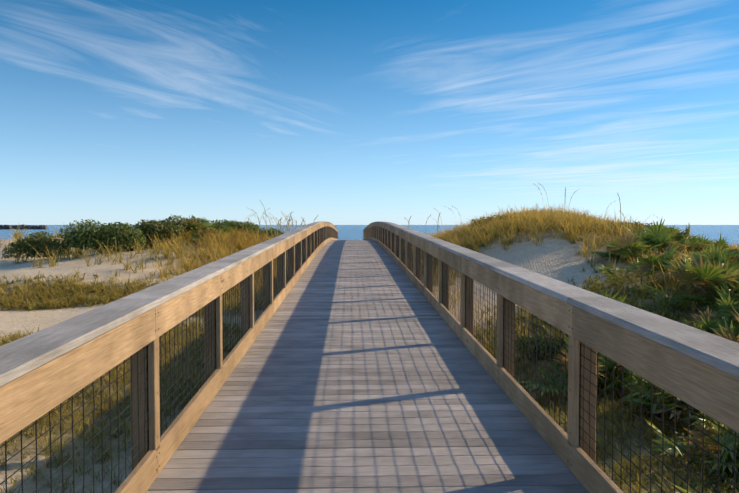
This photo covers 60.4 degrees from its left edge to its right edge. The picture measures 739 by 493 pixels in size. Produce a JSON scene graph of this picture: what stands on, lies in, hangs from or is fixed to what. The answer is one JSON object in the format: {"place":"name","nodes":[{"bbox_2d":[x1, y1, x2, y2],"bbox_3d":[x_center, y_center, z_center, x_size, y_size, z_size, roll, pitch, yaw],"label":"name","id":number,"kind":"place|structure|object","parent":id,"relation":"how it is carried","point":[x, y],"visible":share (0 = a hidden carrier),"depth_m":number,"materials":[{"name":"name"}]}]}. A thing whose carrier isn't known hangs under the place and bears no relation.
{"place":"outdoors","nodes":[
{"label":"outdoors","id":0,"kind":"place"},
{"bbox_2d":[146,240,587,492],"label":"deck planks","id":1,"kind":"object","parent":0,"point":[359,368],"visible":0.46,"depth_m":4.86,"materials":[{"name":"grey wood"}]},
{"bbox_2d":[0,183,738,492],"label":"dune grass","id":2,"kind":"structure","parent":0,"point":[214,247],"depth_m":11.48,"materials":[{"name":"green plant"}]},
{"bbox_2d":[0,226,738,492],"bbox_3d":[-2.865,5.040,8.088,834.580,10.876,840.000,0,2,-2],"label":"dunes","id":3,"kind":"structure","parent":0,"point":[555,258],"depth_m":11.73,"materials":[{"name":"beige sand"}]},
{"bbox_2d":[1,215,738,492],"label":"shrubs","id":4,"kind":"object","parent":3,"relation":"on","point":[126,234],"visible":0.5,"depth_m":17.68,"materials":[{"name":"green plant"}]},
{"bbox_2d":[179,215,738,492],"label":"palmetto plants","id":5,"kind":"object","parent":3,"relation":"on","point":[707,276],"visible":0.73,"depth_m":9.30,"materials":[{"name":"green plant"}]},
{"bbox_2d":[0,225,738,245],"bbox_3d":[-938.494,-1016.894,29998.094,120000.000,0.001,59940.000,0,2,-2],"label":"sea water","id":6,"kind":"structure","parent":0,"point":[730,233],"depth_m":646.80,"materials":[{"name":"blue liquid"}]},
{"bbox_2d":[0,224,47,228],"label":"jetty rocks","id":7,"kind":"object","parent":6,"relation":"in","point":[24,226],"visible":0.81,"depth_m":845.35,"materials":[{"name":"grey stone"}]},
{"bbox_2d":[0,0,738,224],"label":"sky","id":8,"kind":"structure","parent":0,"point":[341,112],"materials":[{"name":"blue"}]},
{"bbox_3d":[-0.737,0.176,26.588,2.756,2.403,67.849,0,2,-2],"label":"deck","id":9,"kind":"object","parent":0,"visible":0},
{"bbox_2d":[130,226,596,468],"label":"railing posts","id":10,"kind":"object","parent":9,"relation":"on","point":[266,291],"depth_m":5.42,"materials":[{"name":"brown wood"}]},
{"bbox_2d":[0,222,738,492],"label":"railing side boards","id":11,"kind":"object","parent":10,"relation":"attached to","point":[27,399],"visible":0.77,"depth_m":3.50,"materials":[{"name":"brown wood"}]},
{"bbox_2d":[155,223,572,470],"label":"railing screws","id":12,"kind":"object","parent":11,"relation":"in","point":[405,272],"visible":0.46,"depth_m":3.77,"materials":[{"name":"grey metal"}]},
{"bbox_2d":[0,221,738,386],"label":"handrail cap","id":13,"kind":"object","parent":10,"relation":"on","point":[20,357],"visible":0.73,"depth_m":3.01,"materials":[{"name":"grey wood"}]},
{"bbox_2d":[0,226,738,492],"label":"wire mesh","id":14,"kind":"object","parent":9,"relation":"on","point":[433,285],"visible":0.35,"depth_m":3.58,"materials":[{"name":"grey metal"}]}
]}

